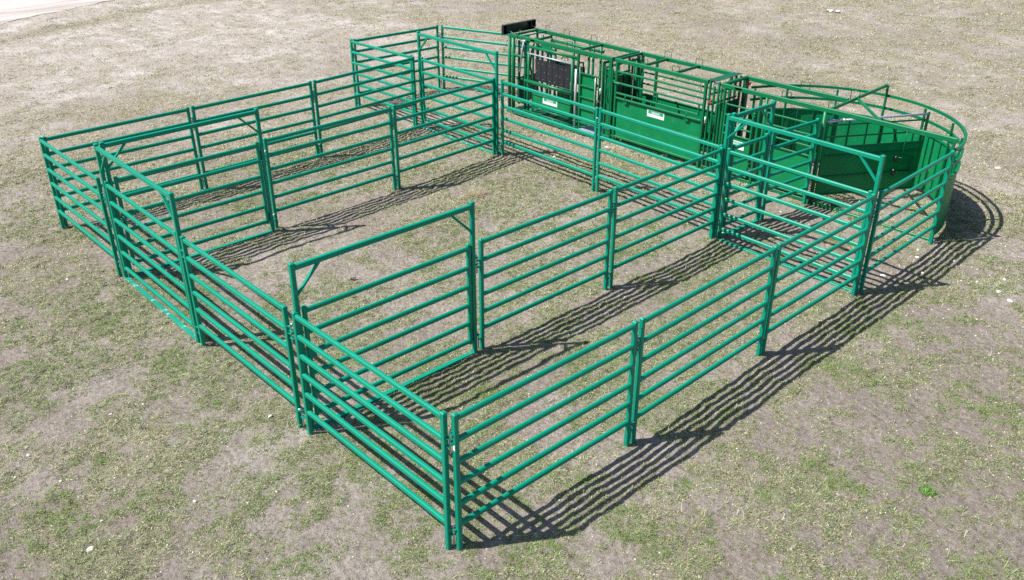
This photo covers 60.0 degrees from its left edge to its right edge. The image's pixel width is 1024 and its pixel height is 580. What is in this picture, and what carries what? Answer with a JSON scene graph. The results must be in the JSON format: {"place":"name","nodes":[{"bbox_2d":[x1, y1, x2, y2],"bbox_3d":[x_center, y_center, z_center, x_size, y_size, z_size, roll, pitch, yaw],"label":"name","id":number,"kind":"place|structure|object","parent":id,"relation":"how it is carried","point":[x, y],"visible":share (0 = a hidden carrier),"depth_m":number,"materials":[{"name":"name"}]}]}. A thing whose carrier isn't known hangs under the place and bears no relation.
{"place":"outdoors","nodes":[
{"label":"outdoors","id":0,"kind":"place"},
{"bbox_2d":[0,0,111,23],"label":"dirt road","id":1,"kind":"structure","parent":0,"point":[9,12],"depth_m":39.20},
{"bbox_2d":[0,0,1023,579],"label":"ground","id":2,"kind":"structure","parent":0,"point":[736,558],"depth_m":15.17,"materials":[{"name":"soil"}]},
{"bbox_2d":[38,137,122,276],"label":"corral panel","id":3,"kind":"object","parent":2,"relation":"on","point":[99,192],"visible":1,"depth_m":16.63,"materials":[{"name":"teal paint"}]},
{"bbox_2d":[42,107,203,227],"bbox_3d":[-8.134,-2.615,18.797,3.072,1.974,0.107,-24,36,-37],"label":"corral panel","id":4,"kind":"object","parent":2,"relation":"on","point":[78,132],"visible":0.71,"depth_m":18.63,"materials":[{"name":"teal paint"}]},
{"bbox_2d":[93,143,199,342],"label":"bow gate","id":5,"kind":"structure","parent":2,"relation":"on","point":[117,222],"depth_m":14.69,"materials":[{"name":"green metal"}]},
{"bbox_2d":[98,107,275,276],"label":"bow gate","id":6,"kind":"structure","parent":2,"relation":"on","point":[262,176],"depth_m":16.72,"materials":[{"name":"green metal"}]},
{"bbox_2d":[180,235,304,428],"bbox_3d":[-3.914,0.586,12.829,0.079,1.985,3.103,-24,36,-37],"label":"corral panel","id":7,"kind":"object","parent":2,"relation":"on","point":[285,325],"visible":0.98,"depth_m":12.59,"materials":[{"name":"teal paint"}]},
{"bbox_2d":[190,81,318,188],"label":"corral panel","id":8,"kind":"object","parent":2,"relation":"on","point":[198,134],"visible":0.67,"depth_m":20.46,"materials":[{"name":"teal paint"}]},
{"bbox_2d":[263,106,396,228],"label":"corral panel","id":9,"kind":"object","parent":2,"relation":"on","point":[287,164],"visible":0.98,"depth_m":18.62,"materials":[{"name":"teal paint"}]},
{"bbox_2d":[312,56,417,153],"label":"corral panel","id":10,"kind":"object","parent":2,"relation":"on","point":[316,94],"visible":0.85,"depth_m":22.34,"materials":[{"name":"teal paint"}]},
{"bbox_2d":[291,311,451,550],"bbox_3d":[-1.754,1.657,10.840,0.072,1.982,3.029,-24,37,-37],"label":"corral panel","id":11,"kind":"object","parent":2,"relation":"on","point":[442,458],"visible":1,"depth_m":10.57,"materials":[{"name":"teal paint"}]},
{"bbox_2d":[349,39,414,125],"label":"corral panel","id":12,"kind":"object","parent":2,"relation":"on","point":[352,42],"visible":0.79,"depth_m":24.50,"materials":[{"name":"teal paint"}]},
{"bbox_2d":[287,201,481,430],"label":"bow gate","id":13,"kind":"structure","parent":2,"relation":"on","point":[471,267],"depth_m":12.60,"materials":[{"name":"green metal"}]},
{"bbox_2d":[353,25,440,105],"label":"corral panel","id":14,"kind":"object","parent":2,"relation":"on","point":[393,55],"visible":0.75,"depth_m":26.14,"materials":[{"name":"teal paint"}]},
{"bbox_2d":[392,78,494,188],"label":"corral panel","id":15,"kind":"object","parent":2,"relation":"on","point":[395,119],"visible":1,"depth_m":20.59,"materials":[{"name":"teal paint"}]},
{"bbox_2d":[416,31,500,154],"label":"bow gate","id":16,"kind":"structure","parent":2,"relation":"on","point":[423,86],"depth_m":22.56,"materials":[{"name":"green metal"}]},
{"bbox_2d":[466,183,485,197],"bbox_3d":[-0.851,-2.221,19.846,0.702,0.264,0.708,1,28,2],"label":"dry grass clump","id":17,"kind":"object","parent":2,"relation":"on","point":[470,192],"visible":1,"depth_m":19.88,"materials":[{"name":"beige plant"}]},
{"bbox_2d":[470,385,496,401],"bbox_3d":[-0.464,1.515,13.031,0.454,0.098,0.461,-24,36,-37],"label":"grass tuft","id":18,"kind":"object","parent":2,"relation":"on","point":[490,390],"visible":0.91,"depth_m":13.04,"materials":[{"name":"green plant"}]},
{"bbox_2d":[438,25,529,88],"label":"corral panel","id":19,"kind":"object","parent":2,"relation":"on","point":[469,50],"visible":0.59,"depth_m":26.71,"materials":[{"name":"teal paint"}]},
{"bbox_2d":[0,0,1023,578],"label":"pebbles","id":20,"kind":"object","parent":2,"relation":"on","point":[536,230],"visible":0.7,"depth_m":19.54,"materials":[{"name":"grey stone"}]},
{"bbox_2d":[446,320,638,550],"bbox_3d":[0.451,1.725,10.726,3.037,1.977,0.127,-22,35,-35],"label":"corral panel","id":21,"kind":"object","parent":2,"relation":"on","point":[458,460],"visible":1,"depth_m":10.48,"materials":[{"name":"teal paint"}]},
{"bbox_2d":[478,189,613,349],"bbox_3d":[0.603,-0.366,14.630,3.002,1.978,0.072,-24,36,-37],"label":"corral panel","id":22,"kind":"object","parent":2,"relation":"on","point":[483,276],"visible":1,"depth_m":14.41,"materials":[{"name":"teal paint"}]},
{"bbox_2d":[501,79,598,191],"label":"corral panel","id":23,"kind":"object","parent":2,"relation":"on","point":[594,136],"visible":1,"depth_m":20.54,"materials":[{"name":"teal paint"}]},
{"bbox_2d":[504,25,639,140],"bbox_3d":[1.484,-5.777,24.313,1.412,2.322,3.996,-24,36,-37],"label":"squeeze chute","id":24,"kind":"object","parent":2,"relation":"on","point":[561,75],"visible":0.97,"depth_m":24.22,"materials":[{"name":"green metal"}]},
{"bbox_2d":[502,19,537,34],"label":"head panel","id":25,"kind":"object","parent":24,"relation":"attached to","point":[515,27],"visible":1,"depth_m":25.07,"materials":[{"name":"black metal"}]},
{"bbox_2d":[578,72,600,126],"bbox_3d":[2.036,-4.990,23.324,0.052,1.350,0.742,-24,36,-37],"label":"side door","id":26,"kind":"structure","parent":24,"relation":"in","point":[587,85],"depth_m":23.34,"materials":[{"name":"green paint"}]},
{"bbox_2d":[605,70,622,109],"bbox_3d":[2.792,-5.291,23.942,0.010,1.200,0.720,-24,36,-37],"label":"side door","id":27,"kind":"structure","parent":24,"relation":"in","point":[607,70],"depth_m":24.01,"materials":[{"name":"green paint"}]},
{"bbox_2d":[599,58,640,137],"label":"sliding gate","id":28,"kind":"structure","parent":24,"relation":"on","point":[624,78],"depth_m":23.01,"materials":[{"name":"green metal"}]},
{"bbox_2d":[594,107,722,234],"bbox_3d":[2.950,-2.501,18.608,0.076,1.991,3.333,-22,35,-35],"label":"corral panel","id":29,"kind":"object","parent":2,"relation":"on","point":[652,126],"visible":0.92,"depth_m":18.54,"materials":[{"name":"teal paint"}]},
{"bbox_2d":[608,147,723,287],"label":"corral panel","id":30,"kind":"object","parent":2,"relation":"on","point":[615,205],"visible":1,"depth_m":16.27,"materials":[{"name":"teal paint"}]},
{"bbox_2d":[612,51,734,167],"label":"holding alley","id":31,"kind":"structure","parent":2,"relation":"on","point":[672,115],"depth_m":22.02,"materials":[{"name":"green metal"}]},
{"bbox_2d":[630,245,778,443],"bbox_3d":[2.742,0.728,12.599,3.225,1.974,0.082,-24,37,-38],"label":"corral panel","id":32,"kind":"object","parent":2,"relation":"on","point":[642,340],"visible":0.99,"depth_m":12.37,"materials":[{"name":"teal paint"}]},
{"bbox_2d":[700,72,750,172],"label":"sliding gate","id":33,"kind":"structure","parent":2,"relation":"on","point":[715,126],"depth_m":20.77,"materials":[{"name":"green metal"}]},
{"bbox_2d":[717,100,776,237],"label":"bow gate","id":34,"kind":"structure","parent":2,"relation":"on","point":[764,153],"depth_m":17.68,"materials":[{"name":"green metal"}]},
{"bbox_2d":[760,118,819,220],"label":"corral panel","id":35,"kind":"object","parent":2,"relation":"on","point":[809,162],"visible":0.85,"depth_m":18.54,"materials":[{"name":"teal paint"}]},
{"bbox_2d":[713,113,885,291],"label":"bow gate","id":36,"kind":"structure","parent":2,"relation":"on","point":[726,169],"depth_m":16.28,"materials":[{"name":"green metal"}]},
{"bbox_2d":[761,193,876,353],"bbox_3d":[4.990,-0.276,14.467,2.994,1.986,0.086,-24,36,-37],"label":"corral panel","id":37,"kind":"object","parent":2,"relation":"on","point":[860,247],"visible":0.97,"depth_m":14.31,"materials":[{"name":"teal paint"}]},
{"bbox_2d":[827,195,848,203],"bbox_3d":[7.196,-1.999,19.500,0.680,0.230,0.629,-24,36,-37],"label":"dry grass clump","id":38,"kind":"object","parent":2,"relation":"on","point":[838,199],"visible":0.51,"depth_m":19.54,"materials":[{"name":"beige plant"}]},
{"bbox_2d":[712,76,967,241],"bbox_3d":[7.491,-3.294,19.689,3.016,2.312,5.360,-24,36,-37],"label":"crowding tub","id":39,"kind":"object","parent":2,"relation":"on","point":[907,150],"visible":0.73,"depth_m":19.52,"materials":[{"name":"green metal"}]},
{"bbox_2d":[857,150,954,292],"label":"corral panel","id":40,"kind":"object","parent":2,"relation":"on","point":[878,207],"visible":1,"depth_m":16.10,"materials":[{"name":"teal paint"}]},
{"bbox_2d":[913,482,936,496],"bbox_3d":[5.241,2.519,11.221,0.293,0.096,0.280,-24,36,-37],"label":"grass tuft","id":41,"kind":"object","parent":2,"relation":"on","point":[932,491],"visible":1,"depth_m":11.24,"materials":[{"name":"green plant"}]}
]}

